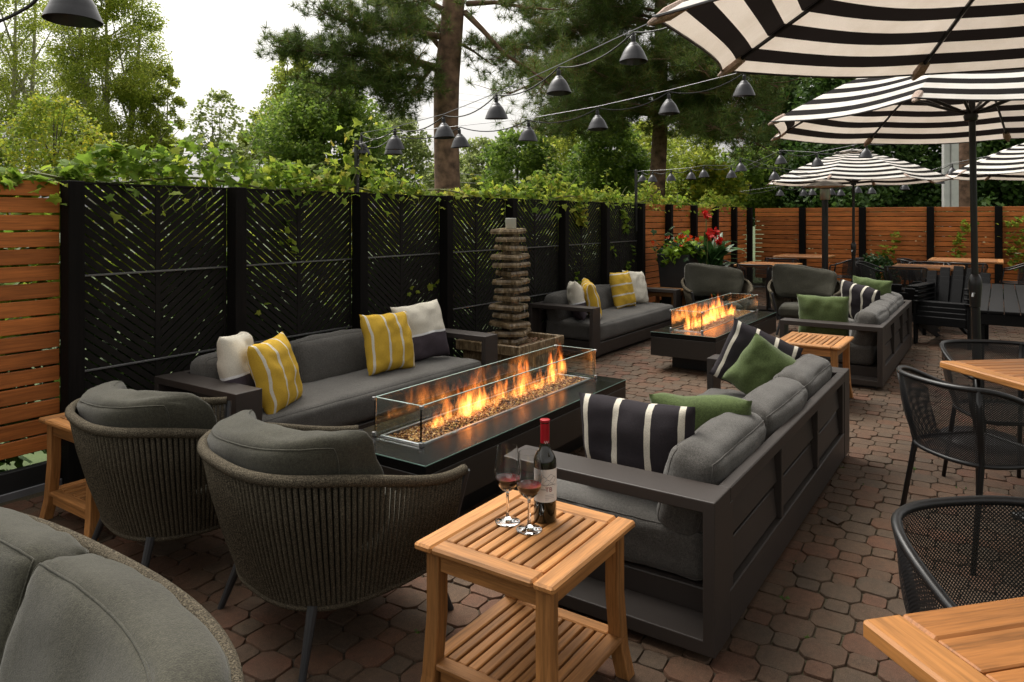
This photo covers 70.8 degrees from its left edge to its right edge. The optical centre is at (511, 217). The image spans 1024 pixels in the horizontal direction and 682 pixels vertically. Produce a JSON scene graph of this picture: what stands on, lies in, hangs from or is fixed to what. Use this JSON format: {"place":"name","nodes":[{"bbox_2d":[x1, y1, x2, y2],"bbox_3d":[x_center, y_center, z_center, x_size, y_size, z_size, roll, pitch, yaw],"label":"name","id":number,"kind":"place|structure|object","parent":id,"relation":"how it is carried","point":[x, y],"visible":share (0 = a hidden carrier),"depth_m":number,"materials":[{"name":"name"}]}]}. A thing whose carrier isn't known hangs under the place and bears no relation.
{"place":"outdoors","nodes":[
{"label":"outdoors","id":0,"kind":"place"},
{"bbox_2d":[0,0,38,22],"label":"light cable","id":1,"kind":"object","parent":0,"point":[29,5],"visible":1,"depth_m":2.18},
{"bbox_2d":[41,0,103,27],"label":"string lamp","id":2,"kind":"object","parent":1,"relation":"hanging from","point":[79,13],"visible":1,"depth_m":2.13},
{"bbox_2d":[0,0,941,219],"label":"sky","id":3,"kind":"structure","parent":0,"point":[221,29],"materials":[{"name":"white"}]},
{"bbox_2d":[0,220,1017,469],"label":"ground","id":4,"kind":"structure","parent":0,"point":[38,456],"depth_m":14.26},
{"bbox_2d":[0,0,90,249],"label":"birch tree","id":5,"kind":"object","parent":4,"relation":"on","point":[15,86],"visible":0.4,"depth_m":27.00,"materials":[{"name":"green plant"}]},
{"bbox_2d":[0,89,119,191],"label":"yellow tree","id":6,"kind":"object","parent":4,"relation":"on","point":[46,155],"visible":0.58,"depth_m":14.68,"materials":[{"name":"green plant"}]},
{"bbox_2d":[28,0,172,258],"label":"birch tree","id":7,"kind":"object","parent":4,"relation":"on","point":[128,89],"visible":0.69,"depth_m":24.39,"materials":[{"name":"green plant"}]},
{"bbox_2d":[134,61,187,229],"bbox_3d":[-12.716,-2.030,26.002,1.596,7.185,1.986,0,0,34],"label":"birch tree","id":8,"kind":"object","parent":4,"relation":"on","point":[174,82],"visible":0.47,"depth_m":25.87,"materials":[{"name":"green plant"}]},
{"bbox_2d":[184,87,250,257],"bbox_3d":[-8.168,-1.023,19.997,1.656,5.170,1.745,0,0,2],"label":"young tree","id":9,"kind":"object","parent":4,"relation":"on","point":[218,97],"visible":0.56,"depth_m":19.77,"materials":[{"name":"green plant"}]},
{"bbox_2d":[235,110,280,240],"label":"tree","id":10,"kind":"object","parent":4,"relation":"on","point":[256,114],"visible":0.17,"depth_m":23.71,"materials":[{"name":"green plant"}]},
{"bbox_2d":[251,53,314,238],"bbox_3d":[-8.234,-2.410,26.971,2.482,7.947,2.930,0,0,4],"label":"poplar tree","id":11,"kind":"object","parent":4,"relation":"on","point":[280,76],"visible":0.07,"depth_m":26.45,"materials":[{"name":"green plant"}]},
{"bbox_2d":[240,71,396,278],"bbox_3d":[-4.647,-1.069,17.912,3.484,5.271,4.069,0,0,34],"label":"maple tree","id":12,"kind":"object","parent":4,"relation":"on","point":[315,130],"visible":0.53,"depth_m":17.09,"materials":[{"name":"green plant"}]},
{"bbox_2d":[0,178,651,471],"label":"climbing growth","id":13,"kind":"object","parent":4,"relation":"on","point":[18,460],"visible":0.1,"depth_m":5.02,"materials":[{"name":"green plant"}]},
{"bbox_2d":[380,116,433,251],"bbox_3d":[-3.477,-0.857,22.084,2.379,4.837,2.475,0,0,-20],"label":"tree","id":14,"kind":"object","parent":4,"relation":"on","point":[418,149],"visible":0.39,"depth_m":21.77,"materials":[{"name":"green plant"}]},
{"bbox_2d":[250,0,570,295],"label":"pine tree","id":15,"kind":"object","parent":4,"relation":"on","point":[405,24],"visible":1,"depth_m":11.13,"materials":[{"name":"green plant"}]},
{"bbox_2d":[459,135,519,218],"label":"distant tree","id":16,"kind":"object","parent":4,"relation":"on","point":[469,159],"visible":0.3,"depth_m":58.63,"materials":[{"name":"green plant"}]},
{"bbox_2d":[476,127,570,261],"bbox_3d":[0.281,-0.502,19.923,2.745,4.129,2.312,0,0,-33],"label":"background shrub","id":17,"kind":"object","parent":4,"relation":"on","point":[529,160],"visible":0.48,"depth_m":19.45,"materials":[{"name":"green plant"}]},
{"bbox_2d":[519,128,600,211],"bbox_3d":[1.868,-0.872,24.029,3.182,4.870,3.800,0,0,34],"label":"background shrub","id":18,"kind":"object","parent":4,"relation":"on","point":[564,146],"visible":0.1,"depth_m":23.25,"materials":[{"name":"green plant"}]},
{"bbox_2d":[562,120,650,207],"bbox_3d":[2.825,-0.750,20.923,2.776,4.626,3.135,0,0,-6],"label":"background shrub","id":19,"kind":"object","parent":4,"relation":"on","point":[627,161],"visible":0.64,"depth_m":20.26,"materials":[{"name":"green plant"}]},
{"bbox_2d":[462,0,814,203],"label":"pine tree","id":20,"kind":"object","parent":4,"relation":"on","point":[712,114],"visible":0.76,"depth_m":16.07,"materials":[{"name":"green plant"}]},
{"bbox_2d":[619,118,685,202],"bbox_3d":[4.406,-0.887,24.042,2.715,4.899,3.274,0,0,34],"label":"background shrub","id":21,"kind":"object","parent":4,"relation":"on","point":[648,144],"visible":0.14,"depth_m":23.52,"materials":[{"name":"green plant"}]},
{"bbox_2d":[625,210,746,302],"bbox_3d":[3.274,0.678,13.491,0.844,1.905,5.846,0,0,34],"label":"screening hedge","id":22,"kind":"object","parent":4,"relation":"on","point":[682,233],"visible":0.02,"depth_m":12.48,"materials":[{"name":"green plant"}]},
{"bbox_2d":[665,121,726,196],"bbox_3d":[6.639,-1.157,26.034,3.239,5.439,3.103,0,0,-27],"label":"background shrub","id":23,"kind":"object","parent":4,"relation":"on","point":[689,157],"visible":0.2,"depth_m":25.41,"materials":[{"name":"green plant"}]},
{"bbox_2d":[672,159,751,206],"bbox_3d":[4.894,0.057,18.016,1.943,3.011,2.224,0,0,34],"label":"background shrub","id":24,"kind":"object","parent":4,"relation":"on","point":[719,182],"visible":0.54,"depth_m":17.53,"materials":[{"name":"green plant"}]},
{"bbox_2d":[708,146,788,216],"bbox_3d":[6.930,-0.303,21.100,2.688,3.728,2.479,0,0,-14],"label":"background shrub","id":25,"kind":"object","parent":4,"relation":"on","point":[764,199],"visible":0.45,"depth_m":20.41,"materials":[{"name":"green plant"}]},
{"bbox_2d":[727,76,830,226],"bbox_3d":[8.624,-2.406,22.956,4.110,7.945,4.802,0,0,34],"label":"cedar tree","id":26,"kind":"object","parent":4,"relation":"on","point":[791,93],"visible":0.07,"depth_m":22.03,"materials":[{"name":"green plant"}]},
{"bbox_2d":[775,77,917,244],"bbox_3d":[9.465,-2.361,20.955,4.097,7.845,5.592,0,0,58],"label":"cedar tree","id":27,"kind":"object","parent":4,"relation":"on","point":[822,86],"visible":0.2,"depth_m":20.03,"materials":[{"name":"green plant"}]},
{"bbox_2d":[761,206,1023,298],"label":"screening hedge","id":28,"kind":"object","parent":4,"relation":"on","point":[897,240],"visible":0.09,"depth_m":14.30,"materials":[{"name":"green plant"}]},
{"bbox_2d":[846,144,941,250],"bbox_3d":[11.861,-2.504,22.024,4.601,8.146,5.039,0,0,34],"label":"cedar tree","id":29,"kind":"object","parent":4,"relation":"on","point":[909,155],"visible":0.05,"depth_m":20.44,"materials":[{"name":"green plant"}]},
{"bbox_2d":[942,143,958,251],"bbox_3d":[10.639,-0.330,17.500,0.390,3.660,0.260,0,0,0],"label":"white post","id":30,"kind":"object","parent":4,"relation":"on","point":[950,188],"visible":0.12,"depth_m":17.44,"materials":[{"name":"paint"}]},
{"bbox_2d":[882,139,1023,231],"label":"cedar tree","id":31,"kind":"object","parent":4,"relation":"on","point":[983,152],"visible":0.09,"depth_m":19.88,"materials":[{"name":"green plant"}]},
{"bbox_2d":[959,143,969,231],"bbox_3d":[11.338,-1.939,18.000,0.507,7.004,0.520,0,0,34],"label":"post","id":32,"kind":"object","parent":4,"relation":"on","point":[964,193],"visible":0.1,"depth_m":17.88,"materials":[{"name":"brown wood"}]},
{"bbox_2d":[977,139,1023,206],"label":"cedar tree","id":33,"kind":"object","parent":4,"relation":"on","point":[1019,199],"visible":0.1,"depth_m":19.83,"materials":[{"name":"green plant"}]},
{"bbox_2d":[0,287,1023,681],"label":"paved patio","id":34,"kind":"structure","parent":0,"point":[824,591],"depth_m":2.92,"materials":[{"name":"brick"}]},
{"bbox_2d":[0,179,62,502],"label":"cedar fence","id":35,"kind":"object","parent":34,"relation":"on","point":[20,482],"visible":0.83,"depth_m":3.95,"materials":[{"name":"brown wood"}]},
{"bbox_2d":[38,412,99,540],"bbox_3d":[-2.005,1.247,3.654,0.500,0.506,0.520,0,0,34],"label":"teak side table","id":36,"kind":"object","parent":34,"relation":"on","point":[75,498],"visible":0.29,"depth_m":3.56,"materials":[{"name":"wood"}]},
{"bbox_2d":[0,507,244,681],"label":"rope loveseat","id":37,"kind":"object","parent":34,"relation":"on","point":[76,606],"visible":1,"depth_m":1.48,"materials":[{"name":"grey fabric"}]},
{"bbox_2d":[65,381,231,567],"bbox_3d":[-1.511,1.101,3.240,0.826,0.808,0.918,0,0,-45],"label":"rope armchair","id":38,"kind":"object","parent":34,"relation":"on","point":[141,462],"visible":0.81,"depth_m":2.88,"materials":[{"name":"grey fabric"}]},
{"bbox_2d":[154,328,497,428],"bbox_3d":[-1.130,1.163,5.103,0.803,0.674,2.440,0,0,34],"label":"sofa","id":39,"kind":"object","parent":34,"relation":"on","point":[341,387],"visible":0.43,"depth_m":4.80,"materials":[{"name":"grey fabric"}]},
{"bbox_2d":[217,331,255,400],"bbox_3d":[-1.642,0.916,4.353,0.188,0.442,0.440,-14,-4,-4],"label":"throw pillow","id":40,"kind":"object","parent":39,"relation":"on","point":[232,366],"visible":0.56,"depth_m":4.18,"materials":[{"name":"beige fabric"}]},
{"bbox_2d":[247,332,302,414],"bbox_3d":[-1.422,0.940,4.346,0.190,0.444,0.442,-16,1,8],"label":"throw pillow","id":41,"kind":"object","parent":39,"relation":"on","point":[272,363],"visible":0.96,"depth_m":4.21,"materials":[{"name":"yellow fabric"}]},
{"bbox_2d":[360,311,414,375],"bbox_3d":[-0.912,0.916,5.303,0.188,0.444,0.440,-22,-16,38],"label":"throw pillow","id":42,"kind":"object","parent":39,"relation":"on","point":[388,344],"visible":1,"depth_m":5.21,"materials":[{"name":"yellow fabric"}]},
{"bbox_2d":[390,299,449,361],"bbox_3d":[-0.721,0.898,5.705,0.464,0.462,0.193,-5,-12,-43],"label":"throw pillow","id":43,"kind":"object","parent":39,"relation":"on","point":[427,328],"visible":0.72,"depth_m":5.66,"materials":[{"name":"beige fabric"}]},
{"bbox_2d":[197,410,469,681],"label":"rope armchair","id":44,"kind":"object","parent":34,"relation":"on","point":[313,520],"visible":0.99,"depth_m":2.39,"materials":[{"name":"grey fabric"}]},
{"bbox_2d":[60,180,644,484],"bbox_3d":[-0.307,0.655,7.344,0.119,1.730,7.925,0,0,34],"label":"chevron fence","id":45,"kind":"object","parent":34,"relation":"on","point":[74,305],"visible":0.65,"depth_m":5.27,"materials":[{"name":"black wood"}]},
{"bbox_2d":[354,140,358,191],"bbox_3d":[-1.282,-0.220,5.949,0.034,0.840,0.032,0,0,34],"label":"lamp upright","id":46,"kind":"object","parent":45,"relation":"attached to","point":[356,163],"visible":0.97,"depth_m":5.93,"materials":[{"name":"metal"}]},
{"bbox_2d":[359,24,666,147],"bbox_3d":[-0.057,-0.855,4.799,0.161,0.561,3.458,0,0,-44],"label":"light cable","id":47,"kind":"object","parent":46,"relation":"hanging from","point":[517,83],"visible":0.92,"depth_m":4.73,"materials":[{"name":"metal"}]},
{"bbox_2d":[434,116,454,138],"bbox_3d":[-0.507,-0.676,5.362,0.160,0.164,0.160,-4,-1,21],"label":"string lamp","id":48,"kind":"object","parent":47,"relation":"hanging from","point":[444,130],"visible":1,"depth_m":5.32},
{"bbox_2d":[485,95,507,119],"bbox_3d":[-0.108,-0.763,4.955,0.160,0.164,0.160,-1,3,3],"label":"string lamp","id":49,"kind":"object","parent":47,"relation":"hanging from","point":[496,110],"visible":1,"depth_m":4.91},
{"bbox_2d":[546,67,571,95],"bbox_3d":[0.294,-0.863,4.524,0.160,0.164,0.160,-1,-3,-8],"label":"string lamp","id":50,"kind":"object","parent":47,"relation":"hanging from","point":[558,85],"visible":1,"depth_m":4.49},
{"bbox_2d":[619,33,647,64],"bbox_3d":[0.682,-0.956,4.043,0.160,0.164,0.160,1,-3,-22],"label":"string lamp","id":51,"kind":"object","parent":47,"relation":"hanging from","point":[633,53],"visible":1,"depth_m":4.01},
{"bbox_2d":[361,73,756,148],"bbox_3d":[0.807,-0.935,5.525,4.197,0.718,0.210,0,0,15],"label":"light cable","id":52,"kind":"object","parent":46,"relation":"hanging from","point":[568,111],"visible":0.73,"depth_m":5.63,"materials":[{"name":"metal"}]},
{"bbox_2d":[658,92,679,115],"bbox_3d":[1.181,-0.864,5.422,0.160,0.164,0.160,-1,-2,26],"label":"string lamp","id":53,"kind":"object","parent":52,"relation":"hanging from","point":[669,107],"visible":1,"depth_m":5.38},
{"bbox_2d":[733,74,754,96],"bbox_3d":[1.691,-0.970,5.243,0.160,0.164,0.160,-4,6,-36],"label":"string lamp","id":54,"kind":"object","parent":52,"relation":"hanging from","point":[744,88],"visible":0.96,"depth_m":5.21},
{"bbox_2d":[0,116,745,314],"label":"grape vine","id":55,"kind":"object","parent":45,"relation":"attached to","point":[75,169],"visible":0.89,"depth_m":5.44,"materials":[{"name":"green plant"}]},
{"bbox_2d":[363,345,625,512],"bbox_3d":[-0.071,1.208,4.300,0.658,0.583,2.104,0,0,34],"label":"fire table","id":56,"kind":"object","parent":34,"relation":"on","point":[472,419],"visible":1,"depth_m":3.93,"materials":[{"name":"black metal"}]},
{"bbox_2d":[456,218,563,364],"bbox_3d":[-0.011,0.752,6.917,0.720,1.496,0.800,0,0,34],"label":"stone fountain","id":57,"kind":"object","parent":34,"relation":"on","point":[517,336],"visible":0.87,"depth_m":6.81,"materials":[{"name":"brown stone"}]},
{"bbox_2d":[415,490,634,681],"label":"teak side table","id":58,"kind":"object","parent":34,"relation":"on","point":[535,578],"visible":0.93,"depth_m":2.21,"materials":[{"name":"wood"}]},
{"bbox_2d":[494,443,519,526],"bbox_3d":[-0.015,0.870,2.354,0.086,0.246,0.086,0,0,34],"label":"wine glass","id":59,"kind":"object","parent":58,"relation":"on","point":[506,460],"visible":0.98,"depth_m":2.33,"materials":[{"name":"clear"}]},
{"bbox_2d":[516,449,541,534],"bbox_3d":[0.054,0.870,2.294,0.086,0.246,0.086,0,0,34],"label":"wine glass","id":60,"kind":"object","parent":58,"relation":"on","point":[528,476],"visible":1,"depth_m":2.27,"materials":[{"name":"clear"}]},
{"bbox_2d":[534,418,556,523],"bbox_3d":[0.109,0.828,2.369,0.077,0.330,0.077,0,0,34],"label":"wine bottle","id":61,"kind":"object","parent":58,"relation":"on","point":[545,497],"visible":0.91,"depth_m":2.34,"materials":[{"name":"black glass"}]},
{"bbox_2d":[529,284,680,357],"bbox_3d":[1.220,1.166,8.783,0.803,0.668,2.510,0,0,34],"label":"sofa","id":62,"kind":"object","parent":34,"relation":"on","point":[613,328],"visible":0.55,"depth_m":8.05,"materials":[{"name":"grey fabric"}]},
{"bbox_2d":[567,281,586,320],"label":"throw pillow","id":63,"kind":"object","parent":62,"relation":"on","point":[575,293],"visible":0.82,"depth_m":7.87,"materials":[{"name":"beige fabric"}]},
{"bbox_2d":[581,278,601,318],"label":"throw pillow","id":64,"kind":"object","parent":62,"relation":"on","point":[591,297],"visible":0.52,"depth_m":7.98,"materials":[{"name":"yellow fabric"}]},
{"bbox_2d":[609,271,635,308],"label":"throw pillow","id":65,"kind":"object","parent":62,"relation":"on","point":[622,290],"visible":1,"depth_m":8.90,"materials":[{"name":"yellow fabric"}]},
{"bbox_2d":[622,270,648,302],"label":"throw pillow","id":66,"kind":"object","parent":62,"relation":"on","point":[639,286],"visible":0.57,"depth_m":9.38,"materials":[{"name":"beige fabric"}]},
{"bbox_2d":[503,354,848,658],"bbox_3d":[1.042,1.163,3.709,0.867,0.673,2.590,0,0,34],"label":"sofa","id":67,"kind":"object","parent":34,"relation":"on","point":[718,510],"visible":0.88,"depth_m":2.74,"materials":[{"name":"grey fabric"}]},
{"bbox_2d":[579,392,694,473],"bbox_3d":[0.515,0.947,2.946,0.505,0.434,0.185,0,10,30],"label":"throw pillow","id":68,"kind":"object","parent":67,"relation":"on","point":[635,434],"visible":0.58,"depth_m":2.87,"materials":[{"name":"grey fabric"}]},
{"bbox_2d":[649,393,751,430],"bbox_3d":[0.849,0.977,3.255,0.443,0.424,0.190,0,26,16],"label":"throw pillow","id":69,"kind":"object","parent":67,"relation":"on","point":[708,407],"visible":0.22,"depth_m":3.14,"materials":[{"name":"green fabric"}]},
{"bbox_2d":[709,318,803,384],"bbox_3d":[1.530,0.907,4.542,0.443,0.442,0.194,25,23,18],"label":"throw pillow","id":70,"kind":"object","parent":67,"relation":"on","point":[739,338],"visible":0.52,"depth_m":4.50,"materials":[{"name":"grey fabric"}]},
{"bbox_2d":[721,333,795,394],"bbox_3d":[1.523,0.940,4.332,0.372,0.373,0.189,34,21,13],"label":"throw pillow","id":71,"kind":"object","parent":67,"relation":"on","point":[761,360],"visible":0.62,"depth_m":4.27,"materials":[{"name":"green fabric"}]},
{"bbox_2d":[650,226,704,306],"bbox_3d":[2.431,0.814,10.448,0.990,1.372,0.833,0,0,-17],"label":"tall planter","id":72,"kind":"object","parent":34,"relation":"on","point":[677,254],"visible":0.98,"depth_m":10.29,"materials":[{"name":"black plant"}]},
{"bbox_2d":[645,204,752,301],"bbox_3d":[3.469,0.652,12.923,0.128,1.735,5.549,0,0,34],"label":"cedar fence","id":73,"kind":"object","parent":34,"relation":"on","point":[696,226],"visible":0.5,"depth_m":12.39,"materials":[{"name":"brown wood"}]},
{"bbox_2d":[683,210,743,304],"bbox_3d":[2.837,0.692,10.114,0.985,1.616,0.909,0,0,-4],"label":"planter","id":74,"kind":"object","parent":34,"relation":"on","point":[716,250],"visible":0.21,"depth_m":10.17,"materials":[{"name":"red plant"}]},
{"bbox_2d":[651,293,775,370],"bbox_3d":[2.253,1.208,7.822,0.652,0.583,2.204,0,0,34],"label":"fire table","id":75,"kind":"object","parent":34,"relation":"on","point":[694,336],"visible":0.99,"depth_m":7.14,"materials":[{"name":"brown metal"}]},
{"bbox_2d":[681,263,752,304],"bbox_3d":[2.731,1.061,9.627,0.918,0.887,0.826,0,0,7],"label":"rope armchair","id":76,"kind":"object","parent":34,"relation":"on","point":[700,280],"visible":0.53,"depth_m":9.73,"materials":[{"name":"grey fabric"}]},
{"bbox_2d":[736,264,772,310],"bbox_3d":[3.832,1.108,11.268,0.594,0.788,0.598,0,0,34],"label":"chair","id":77,"kind":"object","parent":34,"relation":"on","point":[764,284],"visible":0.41,"depth_m":11.02,"materials":[{"name":"black metal"}]},
{"bbox_2d":[734,261,802,311],"bbox_3d":[4.188,1.125,11.749,0.850,0.750,0.950,0,0,34],"label":"dining table","id":78,"kind":"object","parent":34,"relation":"on","point":[763,308],"visible":0.3,"depth_m":11.74,"materials":[{"name":"brown wood"}]},
{"bbox_2d":[767,264,840,334],"bbox_3d":[3.825,1.061,9.398,0.918,0.887,0.826,0,0,26],"label":"rope armchair","id":79,"kind":"object","parent":34,"relation":"on","point":[789,281],"visible":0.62,"depth_m":9.52,"materials":[{"name":"grey fabric"}]},
{"bbox_2d":[773,254,835,298],"bbox_3d":[5.428,1.100,13.355,0.900,0.800,1.000,0,0,34],"label":"dining table","id":80,"kind":"object","parent":34,"relation":"on","point":[804,257],"visible":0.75,"depth_m":13.16,"materials":[{"name":"brown wood"}]},
{"bbox_2d":[779,332,853,397],"bbox_3d":[2.480,1.247,5.905,0.500,0.506,0.620,0,0,34],"label":"teak side table","id":81,"kind":"object","parent":34,"relation":"on","point":[833,347],"visible":0.45,"depth_m":5.81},
{"bbox_2d":[804,181,846,269],"bbox_3d":[5.217,0.440,12.000,0.680,2.120,0.680,0,0,34],"label":"patio heater","id":82,"kind":"object","parent":34,"relation":"on","point":[823,186],"visible":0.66,"depth_m":11.96,"materials":[{"name":"metal"}]},
{"bbox_2d":[647,0,1023,80],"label":"patio umbrella","id":83,"kind":"object","parent":34,"relation":"on","point":[915,39],"visible":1,"depth_m":2.88,"materials":[{"name":"fabric"}]},
{"bbox_2d":[780,292,911,388],"bbox_3d":[3.547,1.166,7.502,0.866,0.668,2.500,0,0,34],"label":"sofa","id":84,"kind":"object","parent":34,"relation":"on","point":[880,331],"visible":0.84,"depth_m":6.53,"materials":[{"name":"grey fabric"}]},
{"bbox_2d":[797,294,848,335],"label":"throw pillow","id":85,"kind":"object","parent":84,"relation":"on","point":[821,308],"visible":0.76,"depth_m":6.71,"materials":[{"name":"green fabric"}]},
{"bbox_2d":[840,279,880,318],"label":"throw pillow","id":86,"kind":"object","parent":84,"relation":"on","point":[861,297],"visible":0.53,"depth_m":7.53,"materials":[{"name":"grey fabric"}]},
{"bbox_2d":[853,275,892,295],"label":"throw pillow","id":87,"kind":"object","parent":84,"relation":"on","point":[883,287],"visible":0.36,"depth_m":8.02,"materials":[{"name":"green fabric"}]},
{"bbox_2d":[767,144,953,281],"bbox_3d":[5.265,0.177,11.100,2.476,2.645,2.476,0,0,17],"label":"patio umbrella","id":88,"kind":"object","parent":34,"relation":"on","point":[850,169],"visible":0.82,"depth_m":10.54,"materials":[{"name":"fabric"}]},
{"bbox_2d":[851,261,886,280],"bbox_3d":[5.800,1.108,11.592,0.598,0.788,0.594,0,0,34],"label":"chair","id":89,"kind":"object","parent":34,"relation":"on","point":[860,271],"visible":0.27,"depth_m":11.50,"materials":[{"name":"black metal"}]},
{"bbox_2d":[850,252,900,283],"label":"round shrub","id":90,"kind":"object","parent":34,"relation":"on","point":[875,260],"visible":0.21,"depth_m":13.22,"materials":[{"name":"green plant"}]},
{"bbox_2d":[755,206,1023,286],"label":"cedar fence","id":91,"kind":"object","parent":34,"relation":"on","point":[921,246],"visible":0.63,"depth_m":14.19,"materials":[{"name":"brown wood"}]},
{"bbox_2d":[997,216,1023,272],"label":"creeper","id":92,"kind":"object","parent":91,"relation":"attached to","point":[1013,248],"visible":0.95,"depth_m":12.93,"materials":[{"name":"green plant"}]},
{"bbox_2d":[768,69,1023,454],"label":"patio umbrella","id":93,"kind":"object","parent":34,"relation":"on","point":[971,109],"visible":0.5,"depth_m":4.79,"materials":[{"name":"fabric"}]},
{"bbox_2d":[884,266,928,287],"bbox_3d":[5.874,1.108,10.717,0.594,0.788,0.598,0,0,39],"label":"chair","id":94,"kind":"object","parent":34,"relation":"on","point":[922,272],"visible":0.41,"depth_m":10.49,"materials":[{"name":"black metal"}]},
{"bbox_2d":[863,597,1023,681],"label":"dining table","id":95,"kind":"object","parent":34,"relation":"on","point":[981,642],"visible":1,"depth_m":1.28,"materials":[{"name":"brown wood"}]},
{"bbox_2d":[913,280,989,349],"bbox_3d":[5.293,1.132,8.666,0.910,0.737,0.710,0,0,-44],"label":"adirondack chair","id":96,"kind":"object","parent":34,"relation":"on","point":[924,322],"visible":0.6,"depth_m":8.59,"materials":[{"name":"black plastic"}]},
{"bbox_2d":[914,275,990,331],"bbox_3d":[5.310,1.077,8.690,0.910,0.737,0.710,0,0,-44],"label":"adirondack chair","id":97,"kind":"object","parent":96,"relation":"on","point":[942,314],"visible":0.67,"depth_m":8.59,"materials":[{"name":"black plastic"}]},
{"bbox_2d":[915,270,990,326],"bbox_3d":[5.327,1.022,8.715,0.910,0.737,0.710,0,0,-44],"label":"adirondack chair","id":98,"kind":"object","parent":97,"relation":"on","point":[944,309],"visible":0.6,"depth_m":8.65,"materials":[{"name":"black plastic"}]},
{"bbox_2d":[908,266,990,327],"bbox_3d":[5.344,0.967,8.740,0.910,0.737,0.710,0,0,-44],"label":"adirondack chair","id":99,"kind":"object","parent":98,"relation":"on","point":[937,303],"visible":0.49,"depth_m":8.69,"materials":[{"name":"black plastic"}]},
{"bbox_2d":[891,495,1023,613],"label":"chair","id":100,"kind":"object","parent":34,"relation":"on","point":[910,561],"visible":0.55,"depth_m":1.82,"materials":[{"name":"black metal"}]},
{"bbox_2d":[896,365,1023,574],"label":"chair","id":101,"kind":"object","parent":34,"relation":"on","point":[979,433],"visible":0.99,"depth_m":3.10,"materials":[{"name":"black metal"}]},
{"bbox_2d":[927,257,1003,275],"bbox_3d":[7.602,1.100,12.062,1.050,0.800,1.000,0,0,34],"label":"dining table","id":102,"kind":"object","parent":34,"relation":"on","point":[968,260],"visible":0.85,"depth_m":11.82,"materials":[{"name":"brown wood"}]},
{"bbox_2d":[939,339,1023,477],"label":"chair","id":103,"kind":"object","parent":34,"relation":"on","point":[995,346],"visible":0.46,"depth_m":4.18,"materials":[{"name":"black metal"}]},
{"bbox_2d":[940,359,1023,521],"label":"dining table","id":104,"kind":"object","parent":34,"relation":"on","point":[1007,372],"visible":0.95,"depth_m":3.58,"materials":[{"name":"brown wood"}]},
{"bbox_2d":[945,143,1023,180],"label":"patio umbrella","id":105,"kind":"object","parent":34,"relation":"on","point":[1007,164],"visible":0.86,"depth_m":9.55,"materials":[{"name":"fabric"}]},
{"bbox_2d":[980,283,1023,384],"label":"black table","id":106,"kind":"object","parent":34,"relation":"on","point":[993,310],"visible":0.61,"depth_m":6.40,"materials":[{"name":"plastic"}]},
{"bbox_2d":[999,263,1023,284],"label":"chair","id":107,"kind":"object","parent":34,"relation":"on","point":[1020,281],"visible":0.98,"depth_m":11.58,"materials":[{"name":"black metal"}]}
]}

